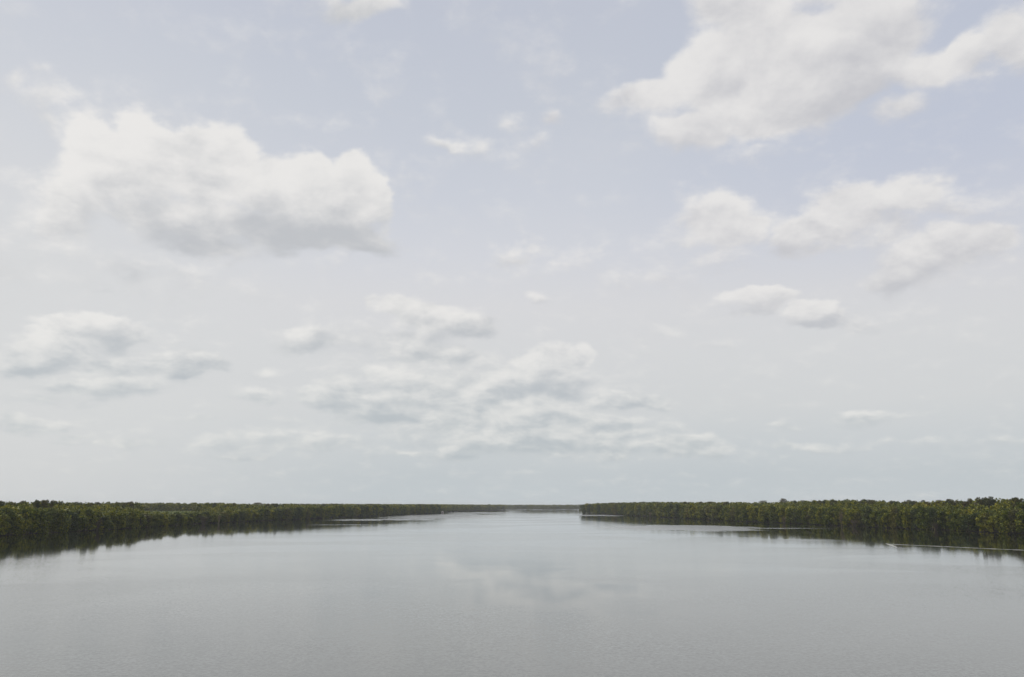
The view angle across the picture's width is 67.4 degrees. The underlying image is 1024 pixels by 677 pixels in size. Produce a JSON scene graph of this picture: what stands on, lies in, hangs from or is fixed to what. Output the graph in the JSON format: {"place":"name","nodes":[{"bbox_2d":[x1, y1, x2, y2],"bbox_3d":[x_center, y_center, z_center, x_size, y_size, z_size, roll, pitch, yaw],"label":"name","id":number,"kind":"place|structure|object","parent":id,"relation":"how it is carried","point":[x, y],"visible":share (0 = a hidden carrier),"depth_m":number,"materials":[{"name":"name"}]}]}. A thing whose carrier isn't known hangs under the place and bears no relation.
{"place":"outdoors","nodes":[
{"label":"outdoors","id":0,"kind":"place"},
{"bbox_2d":[1,510,489,535],"bbox_3d":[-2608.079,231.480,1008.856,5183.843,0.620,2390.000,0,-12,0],"label":"bank","id":1,"kind":"structure","parent":0,"point":[126,527],"depth_m":510.75,"materials":[{"name":"green plant"}]},
{"bbox_2d":[0,513,11,535],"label":"mangrove tree","id":2,"kind":"object","parent":1,"relation":"on","point":[4,523],"visible":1,"depth_m":307.73,"materials":[{"name":"green plant"}]},
{"bbox_2d":[1,508,15,534],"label":"mangrove tree","id":3,"kind":"object","parent":1,"relation":"on","point":[10,513],"visible":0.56,"depth_m":313.30,"materials":[{"name":"green plant"}]},
{"bbox_2d":[8,514,25,534],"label":"mangrove tree","id":4,"kind":"object","parent":1,"relation":"on","point":[17,519],"visible":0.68,"depth_m":317.14,"materials":[{"name":"green plant"}]},
{"bbox_2d":[18,507,34,534],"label":"mangrove tree","id":5,"kind":"object","parent":1,"relation":"on","point":[26,515],"visible":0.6,"depth_m":323.85,"materials":[{"name":"green plant"}]},
{"bbox_2d":[24,509,39,533],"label":"mangrove tree","id":6,"kind":"object","parent":1,"relation":"on","point":[35,521],"visible":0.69,"depth_m":328.80,"materials":[{"name":"green plant"}]},
{"bbox_2d":[33,500,40,507],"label":"emergent tree","id":7,"kind":"object","parent":1,"relation":"on","point":[35,503],"visible":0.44,"depth_m":395.46,"materials":[{"name":"green plant"}]},
{"bbox_2d":[36,509,51,533],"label":"mangrove tree","id":8,"kind":"object","parent":1,"relation":"on","point":[43,522],"visible":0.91,"depth_m":333.59,"materials":[{"name":"green plant"}]},
{"bbox_2d":[42,499,48,507],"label":"emergent tree","id":9,"kind":"object","parent":1,"relation":"on","point":[46,502],"visible":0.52,"depth_m":397.06,"materials":[{"name":"green plant"}]},
{"bbox_2d":[43,509,58,532],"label":"mangrove tree","id":10,"kind":"object","parent":1,"relation":"on","point":[52,513],"visible":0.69,"depth_m":340.44,"materials":[{"name":"green plant"}]},
{"bbox_2d":[50,508,62,531],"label":"mangrove tree","id":11,"kind":"object","parent":1,"relation":"on","point":[58,520],"visible":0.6,"depth_m":344.07,"materials":[{"name":"green plant"}]},
{"bbox_2d":[57,509,71,531],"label":"mangrove tree","id":12,"kind":"object","parent":1,"relation":"on","point":[64,522],"visible":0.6,"depth_m":347.87,"materials":[{"name":"green plant"}]},
{"bbox_2d":[66,512,79,531],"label":"mangrove tree","id":13,"kind":"object","parent":1,"relation":"on","point":[75,518],"visible":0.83,"depth_m":354.00,"materials":[{"name":"green plant"}]},
{"bbox_2d":[71,515,87,531],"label":"mangrove tree","id":14,"kind":"object","parent":1,"relation":"on","point":[82,519],"visible":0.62,"depth_m":359.37,"materials":[{"name":"green plant"}]},
{"bbox_2d":[79,507,91,530],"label":"mangrove tree","id":15,"kind":"object","parent":1,"relation":"on","point":[87,512],"visible":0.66,"depth_m":364.91,"materials":[{"name":"green plant"}]},
{"bbox_2d":[93,508,103,530],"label":"mangrove tree","id":16,"kind":"object","parent":1,"relation":"on","point":[99,512],"visible":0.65,"depth_m":374.41,"materials":[{"name":"green plant"}]},
{"bbox_2d":[94,515,111,529],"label":"mangrove tree","id":17,"kind":"object","parent":1,"relation":"on","point":[105,522],"visible":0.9,"depth_m":376.68,"materials":[{"name":"green plant"}]},
{"bbox_2d":[108,510,118,529],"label":"mangrove tree","id":18,"kind":"object","parent":1,"relation":"on","point":[114,517],"visible":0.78,"depth_m":387.39,"materials":[{"name":"green plant"}]},
{"bbox_2d":[115,512,126,528],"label":"mangrove tree","id":19,"kind":"object","parent":1,"relation":"on","point":[124,514],"visible":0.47,"depth_m":395.14,"materials":[{"name":"green plant"}]},
{"bbox_2d":[120,511,130,528],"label":"mangrove tree","id":20,"kind":"object","parent":1,"relation":"on","point":[127,521],"visible":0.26,"depth_m":400.71,"materials":[{"name":"green plant"}]},
{"bbox_2d":[127,509,137,528],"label":"mangrove tree","id":21,"kind":"object","parent":1,"relation":"on","point":[131,513],"visible":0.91,"depth_m":405.37,"materials":[{"name":"green plant"}]},
{"bbox_2d":[139,513,147,526],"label":"mangrove tree","id":22,"kind":"object","parent":1,"relation":"on","point":[141,520],"visible":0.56,"depth_m":420.17,"materials":[{"name":"green plant"}]},
{"bbox_2d":[144,513,150,526],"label":"mangrove tree","id":23,"kind":"object","parent":1,"relation":"on","point":[148,518],"visible":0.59,"depth_m":429.10,"materials":[{"name":"green plant"}]},
{"bbox_2d":[146,513,154,525],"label":"mangrove tree","id":24,"kind":"object","parent":1,"relation":"on","point":[151,523],"visible":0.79,"depth_m":432.92,"materials":[{"name":"green plant"}]},
{"bbox_2d":[150,514,158,526],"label":"mangrove tree","id":25,"kind":"object","parent":1,"relation":"on","point":[155,518],"visible":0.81,"depth_m":436.67,"materials":[{"name":"green plant"}]},
{"bbox_2d":[155,513,163,525],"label":"mangrove tree","id":26,"kind":"object","parent":1,"relation":"on","point":[160,517],"visible":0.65,"depth_m":442.72,"materials":[{"name":"green plant"}]},
{"bbox_2d":[145,511,194,513],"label":"marsh grass","id":27,"kind":"structure","parent":1,"relation":"on","point":[173,512],"depth_m":717.59,"materials":[{"name":"green plant"}]},
{"bbox_2d":[168,514,176,525],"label":"mangrove tree","id":28,"kind":"object","parent":1,"relation":"on","point":[172,516],"visible":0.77,"depth_m":466.77,"materials":[{"name":"green plant"}]},
{"bbox_2d":[174,512,180,524],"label":"mangrove tree","id":29,"kind":"object","parent":1,"relation":"on","point":[177,514],"visible":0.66,"depth_m":472.49,"materials":[{"name":"green plant"}]},
{"bbox_2d":[176,514,186,524],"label":"mangrove tree","id":30,"kind":"object","parent":1,"relation":"on","point":[181,518],"visible":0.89,"depth_m":476.42,"materials":[{"name":"green plant"}]},
{"bbox_2d":[185,515,193,523],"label":"mangrove tree","id":31,"kind":"object","parent":1,"relation":"on","point":[190,519],"visible":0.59,"depth_m":492.21,"materials":[{"name":"green plant"}]},
{"bbox_2d":[188,512,197,523],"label":"mangrove tree","id":32,"kind":"object","parent":1,"relation":"on","point":[192,515],"visible":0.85,"depth_m":497.27,"materials":[{"name":"green plant"}]},
{"bbox_2d":[202,511,210,522],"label":"mangrove tree","id":33,"kind":"object","parent":1,"relation":"on","point":[208,516],"visible":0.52,"depth_m":517.20,"materials":[{"name":"green plant"}]},
{"bbox_2d":[219,512,228,522],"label":"mangrove tree","id":34,"kind":"object","parent":1,"relation":"on","point":[226,517],"visible":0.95,"depth_m":541.44,"materials":[{"name":"green plant"}]},
{"bbox_2d":[224,509,231,521],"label":"mangrove tree","id":35,"kind":"object","parent":1,"relation":"on","point":[228,511],"visible":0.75,"depth_m":547.66,"materials":[{"name":"green plant"}]},
{"bbox_2d":[237,510,244,521],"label":"mangrove tree","id":36,"kind":"object","parent":1,"relation":"on","point":[241,513],"visible":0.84,"depth_m":567.21,"materials":[{"name":"green plant"}]},
{"bbox_2d":[241,510,249,521],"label":"mangrove tree","id":37,"kind":"object","parent":1,"relation":"on","point":[246,513],"visible":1,"depth_m":570.20,"materials":[{"name":"green plant"}]},
{"bbox_2d":[244,508,252,521],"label":"mangrove tree","id":38,"kind":"object","parent":1,"relation":"on","point":[250,516],"visible":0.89,"depth_m":575.55,"materials":[{"name":"green plant"}]},
{"bbox_2d":[0,500,506,531],"bbox_3d":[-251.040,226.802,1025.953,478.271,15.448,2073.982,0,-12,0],"label":"wood","id":39,"kind":"object","parent":1,"relation":"on","point":[106,508],"visible":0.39,"depth_m":647.74,"materials":[{"name":"green plant"}]},
{"bbox_2d":[264,508,271,520],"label":"mangrove tree","id":40,"kind":"object","parent":1,"relation":"on","point":[266,517],"visible":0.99,"depth_m":604.00,"materials":[{"name":"green plant"}]},
{"bbox_2d":[271,509,277,520],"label":"mangrove tree","id":41,"kind":"object","parent":1,"relation":"on","point":[274,515],"visible":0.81,"depth_m":618.19,"materials":[{"name":"green plant"}]},
{"bbox_2d":[280,507,285,519],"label":"mangrove tree","id":42,"kind":"object","parent":1,"relation":"on","point":[283,509],"visible":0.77,"depth_m":633.27,"materials":[{"name":"green plant"}]},
{"bbox_2d":[283,507,292,519],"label":"mangrove tree","id":43,"kind":"object","parent":1,"relation":"on","point":[288,511],"visible":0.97,"depth_m":637.62,"materials":[{"name":"green plant"}]},
{"bbox_2d":[295,507,302,519],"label":"mangrove tree","id":44,"kind":"object","parent":1,"relation":"on","point":[300,511],"visible":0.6,"depth_m":660.99,"materials":[{"name":"green plant"}]},
{"bbox_2d":[299,506,306,518],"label":"mangrove tree","id":45,"kind":"object","parent":1,"relation":"on","point":[304,511],"visible":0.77,"depth_m":666.24,"materials":[{"name":"green plant"}]},
{"bbox_2d":[305,508,310,518],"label":"mangrove tree","id":46,"kind":"object","parent":1,"relation":"on","point":[308,514],"visible":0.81,"depth_m":673.96,"materials":[{"name":"green plant"}]},
{"bbox_2d":[314,507,320,517],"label":"mangrove tree","id":47,"kind":"object","parent":1,"relation":"on","point":[318,510],"visible":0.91,"depth_m":699.14,"materials":[{"name":"green plant"}]},
{"bbox_2d":[322,507,330,517],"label":"mangrove tree","id":48,"kind":"object","parent":1,"relation":"on","point":[326,510],"visible":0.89,"depth_m":721.08,"materials":[{"name":"green plant"}]},
{"bbox_2d":[333,505,340,517],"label":"mangrove tree","id":49,"kind":"object","parent":1,"relation":"on","point":[337,507],"visible":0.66,"depth_m":753.41,"materials":[{"name":"green plant"}]},
{"bbox_2d":[347,506,353,516],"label":"mangrove tree","id":50,"kind":"object","parent":1,"relation":"on","point":[351,514],"visible":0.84,"depth_m":787.31,"materials":[{"name":"green plant"}]},
{"bbox_2d":[380,505,386,515],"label":"mangrove tree","id":51,"kind":"object","parent":1,"relation":"on","point":[384,509],"visible":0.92,"depth_m":898.07,"materials":[{"name":"green plant"}]},
{"bbox_2d":[0,509,1023,676],"bbox_3d":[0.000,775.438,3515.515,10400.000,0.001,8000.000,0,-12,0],"label":"water","id":52,"kind":"structure","parent":0,"point":[537,593],"depth_m":100.03,"materials":[{"name":"grey liquid"}]},
{"bbox_2d":[888,544,1010,549],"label":"wake","id":53,"kind":"object","parent":52,"relation":"on","point":[944,546],"visible":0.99,"depth_m":227.58,"materials":[{"name":"liquid"}]},
{"bbox_2d":[0,0,1023,504],"label":"sky","id":54,"kind":"structure","parent":0,"point":[484,252],"materials":[{"name":"white"}]},
{"bbox_2d":[582,513,1023,534],"bbox_3d":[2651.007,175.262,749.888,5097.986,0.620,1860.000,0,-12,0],"label":"bank","id":55,"kind":"structure","parent":0,"point":[1011,532],"depth_m":438.75,"materials":[{"name":"green plant"}]},
{"bbox_2d":[666,503,673,517],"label":"mangrove tree","id":56,"kind":"object","parent":55,"relation":"on","point":[671,506],"visible":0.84,"depth_m":754.14,"materials":[{"name":"green plant"}]},
{"bbox_2d":[674,503,679,517],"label":"mangrove tree","id":57,"kind":"object","parent":55,"relation":"on","point":[676,509],"visible":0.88,"depth_m":733.60,"materials":[{"name":"green plant"}]},
{"bbox_2d":[688,503,693,518],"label":"mangrove tree","id":58,"kind":"object","parent":55,"relation":"on","point":[689,510],"visible":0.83,"depth_m":693.50,"materials":[{"name":"green plant"}]},
{"bbox_2d":[691,505,697,518],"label":"mangrove tree","id":59,"kind":"object","parent":55,"relation":"on","point":[693,509],"visible":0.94,"depth_m":684.84,"materials":[{"name":"green plant"}]},
{"bbox_2d":[698,509,707,518],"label":"mangrove tree","id":60,"kind":"object","parent":55,"relation":"on","point":[704,516],"visible":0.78,"depth_m":661.79,"materials":[{"name":"green plant"}]},
{"bbox_2d":[705,505,713,519],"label":"mangrove tree","id":61,"kind":"object","parent":55,"relation":"on","point":[708,507],"visible":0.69,"depth_m":649.76,"materials":[{"name":"green plant"}]},
{"bbox_2d":[713,504,722,519],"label":"mangrove tree","id":62,"kind":"object","parent":55,"relation":"on","point":[718,507],"visible":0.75,"depth_m":627.76,"materials":[{"name":"green plant"}]},
{"bbox_2d":[734,504,739,520],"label":"mangrove tree","id":63,"kind":"object","parent":55,"relation":"on","point":[736,512],"visible":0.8,"depth_m":587.69,"materials":[{"name":"green plant"}]},
{"bbox_2d":[741,505,746,521],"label":"mangrove tree","id":64,"kind":"object","parent":55,"relation":"on","point":[744,507],"visible":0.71,"depth_m":574.97,"materials":[{"name":"green plant"}]},
{"bbox_2d":[742,510,748,521],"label":"mangrove tree","id":65,"kind":"object","parent":55,"relation":"on","point":[745,515],"visible":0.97,"depth_m":570.72,"materials":[{"name":"green plant"}]},
{"bbox_2d":[753,506,759,521],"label":"mangrove tree","id":66,"kind":"object","parent":55,"relation":"on","point":[755,509],"visible":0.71,"depth_m":557.96,"materials":[{"name":"green plant"}]},
{"bbox_2d":[758,505,768,521],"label":"mangrove tree","id":67,"kind":"object","parent":55,"relation":"on","point":[761,510],"visible":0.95,"depth_m":548.99,"materials":[{"name":"green plant"}]},
{"bbox_2d":[762,510,769,521],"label":"mangrove tree","id":68,"kind":"object","parent":55,"relation":"on","point":[766,517],"visible":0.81,"depth_m":544.46,"materials":[{"name":"green plant"}]},
{"bbox_2d":[768,505,777,522],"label":"mangrove tree","id":69,"kind":"object","parent":55,"relation":"on","point":[772,513],"visible":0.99,"depth_m":534.74,"materials":[{"name":"green plant"}]},
{"bbox_2d":[778,505,786,521],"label":"mangrove tree","id":70,"kind":"object","parent":55,"relation":"on","point":[782,512],"visible":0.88,"depth_m":526.45,"materials":[{"name":"green plant"}]},
{"bbox_2d":[786,508,793,523],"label":"mangrove tree","id":71,"kind":"object","parent":55,"relation":"on","point":[789,511],"visible":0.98,"depth_m":516.35,"materials":[{"name":"green plant"}]},
{"bbox_2d":[798,506,802,522],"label":"mangrove tree","id":72,"kind":"object","parent":55,"relation":"on","point":[800,510],"visible":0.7,"depth_m":503.56,"materials":[{"name":"green plant"}]},
{"bbox_2d":[586,498,1023,530],"bbox_3d":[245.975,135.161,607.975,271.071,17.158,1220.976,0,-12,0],"label":"wood","id":73,"kind":"object","parent":55,"relation":"on","point":[970,509],"visible":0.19,"depth_m":479.81,"materials":[{"name":"green plant"}]},
{"bbox_2d":[801,505,809,523],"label":"mangrove tree","id":74,"kind":"object","parent":55,"relation":"on","point":[805,508],"visible":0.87,"depth_m":498.58,"materials":[{"name":"green plant"}]},
{"bbox_2d":[815,507,823,524],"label":"mangrove tree","id":75,"kind":"object","parent":55,"relation":"on","point":[818,514],"visible":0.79,"depth_m":473.82,"materials":[{"name":"green plant"}]},
{"bbox_2d":[822,508,833,525],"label":"mangrove tree","id":76,"kind":"object","parent":55,"relation":"on","point":[825,521],"visible":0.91,"depth_m":463.81,"materials":[{"name":"green plant"}]},
{"bbox_2d":[826,505,839,525],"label":"mangrove tree","id":77,"kind":"object","parent":55,"relation":"on","point":[832,515],"visible":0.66,"depth_m":461.10,"materials":[{"name":"green plant"}]},
{"bbox_2d":[841,509,850,525],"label":"mangrove tree","id":78,"kind":"object","parent":55,"relation":"on","point":[844,521],"visible":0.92,"depth_m":446.54,"materials":[{"name":"green plant"}]},
{"bbox_2d":[846,509,856,526],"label":"mangrove tree","id":79,"kind":"object","parent":55,"relation":"on","point":[849,513],"visible":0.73,"depth_m":442.79,"materials":[{"name":"green plant"}]},
{"bbox_2d":[861,506,872,526],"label":"mangrove tree","id":80,"kind":"object","parent":55,"relation":"on","point":[868,509],"visible":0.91,"depth_m":427.24,"materials":[{"name":"green plant"}]},
{"bbox_2d":[868,510,878,527],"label":"mangrove tree","id":81,"kind":"object","parent":55,"relation":"on","point":[874,518],"visible":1,"depth_m":422.40,"materials":[{"name":"green plant"}]},
{"bbox_2d":[881,513,891,527],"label":"mangrove tree","id":82,"kind":"object","parent":55,"relation":"on","point":[884,519],"visible":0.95,"depth_m":411.94,"materials":[{"name":"green plant"}]},
{"bbox_2d":[890,506,900,527],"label":"mangrove tree","id":83,"kind":"object","parent":55,"relation":"on","point":[894,511],"visible":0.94,"depth_m":407.41,"materials":[{"name":"green plant"}]},
{"bbox_2d":[895,506,908,527],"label":"mangrove tree","id":84,"kind":"object","parent":55,"relation":"on","point":[899,514],"visible":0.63,"depth_m":404.71,"materials":[{"name":"green plant"}]},
{"bbox_2d":[901,508,912,528],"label":"mangrove tree","id":85,"kind":"object","parent":55,"relation":"on","point":[906,516],"visible":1,"depth_m":398.13,"materials":[{"name":"green plant"}]},
{"bbox_2d":[926,507,942,529],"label":"mangrove tree","id":86,"kind":"object","parent":55,"relation":"on","point":[932,513],"visible":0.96,"depth_m":379.61,"materials":[{"name":"green plant"}]},
{"bbox_2d":[937,509,949,529],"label":"mangrove tree","id":87,"kind":"object","parent":55,"relation":"on","point":[942,521],"visible":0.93,"depth_m":375.21,"materials":[{"name":"green plant"}]},
{"bbox_2d":[944,509,955,529],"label":"mangrove tree","id":88,"kind":"object","parent":55,"relation":"on","point":[948,512],"visible":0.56,"depth_m":370.81,"materials":[{"name":"green plant"}]},
{"bbox_2d":[949,511,960,530],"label":"mangrove tree","id":89,"kind":"object","parent":55,"relation":"on","point":[954,517],"visible":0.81,"depth_m":366.25,"materials":[{"name":"green plant"}]},
{"bbox_2d":[967,512,980,531],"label":"mangrove tree","id":90,"kind":"object","parent":55,"relation":"on","point":[973,522],"visible":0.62,"depth_m":354.78,"materials":[{"name":"green plant"}]},
{"bbox_2d":[976,497,983,509],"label":"emergent tree","id":91,"kind":"object","parent":55,"relation":"on","point":[979,501],"visible":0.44,"depth_m":414.90,"materials":[{"name":"green plant"}]},
{"bbox_2d":[976,513,987,531],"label":"mangrove tree","id":92,"kind":"object","parent":55,"relation":"on","point":[979,521],"visible":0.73,"depth_m":349.60,"materials":[{"name":"green plant"}]},
{"bbox_2d":[981,513,994,532],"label":"mangrove tree","id":93,"kind":"object","parent":55,"relation":"on","point":[986,516],"visible":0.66,"depth_m":344.93,"materials":[{"name":"green plant"}]},
{"bbox_2d":[984,496,995,507],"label":"emergent tree","id":94,"kind":"object","parent":55,"relation":"on","point":[990,500],"visible":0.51,"depth_m":415.67,"materials":[{"name":"green plant"}]},
{"bbox_2d":[986,516,996,532],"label":"mangrove tree","id":95,"kind":"object","parent":55,"relation":"on","point":[991,528],"visible":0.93,"depth_m":340.70,"materials":[{"name":"green plant"}]},
{"bbox_2d":[994,511,1008,531],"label":"mangrove tree","id":96,"kind":"object","parent":55,"relation":"on","point":[998,522],"visible":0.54,"depth_m":336.78,"materials":[{"name":"green plant"}]},
{"bbox_2d":[998,510,1013,533],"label":"mangrove tree","id":97,"kind":"object","parent":55,"relation":"on","point":[1005,521],"visible":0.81,"depth_m":330.50,"materials":[{"name":"green plant"}]},
{"bbox_2d":[1007,509,1022,533],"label":"mangrove tree","id":98,"kind":"object","parent":55,"relation":"on","point":[1011,514],"visible":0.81,"depth_m":326.06,"materials":[{"name":"green plant"}]},
{"bbox_2d":[1012,497,1020,508],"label":"emergent tree","id":99,"kind":"object","parent":55,"relation":"on","point":[1016,499],"visible":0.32,"depth_m":385.95,"materials":[{"name":"green plant"}]},
{"bbox_2d":[1014,511,1023,534],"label":"mangrove tree","id":100,"kind":"object","parent":55,"relation":"on","point":[1020,523],"visible":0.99,"depth_m":321.82,"materials":[{"name":"green plant"}]},
{"bbox_3d":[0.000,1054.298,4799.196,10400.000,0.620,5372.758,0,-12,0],"label":"far shore","id":101,"kind":"structure","parent":0,"visible":0},
{"bbox_2d":[4,504,580,508],"bbox_3d":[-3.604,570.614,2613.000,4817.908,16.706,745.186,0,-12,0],"label":"wood","id":102,"kind":"object","parent":101,"relation":"on","point":[553,506],"visible":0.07,"depth_m":2271.39,"materials":[{"name":"green plant"}]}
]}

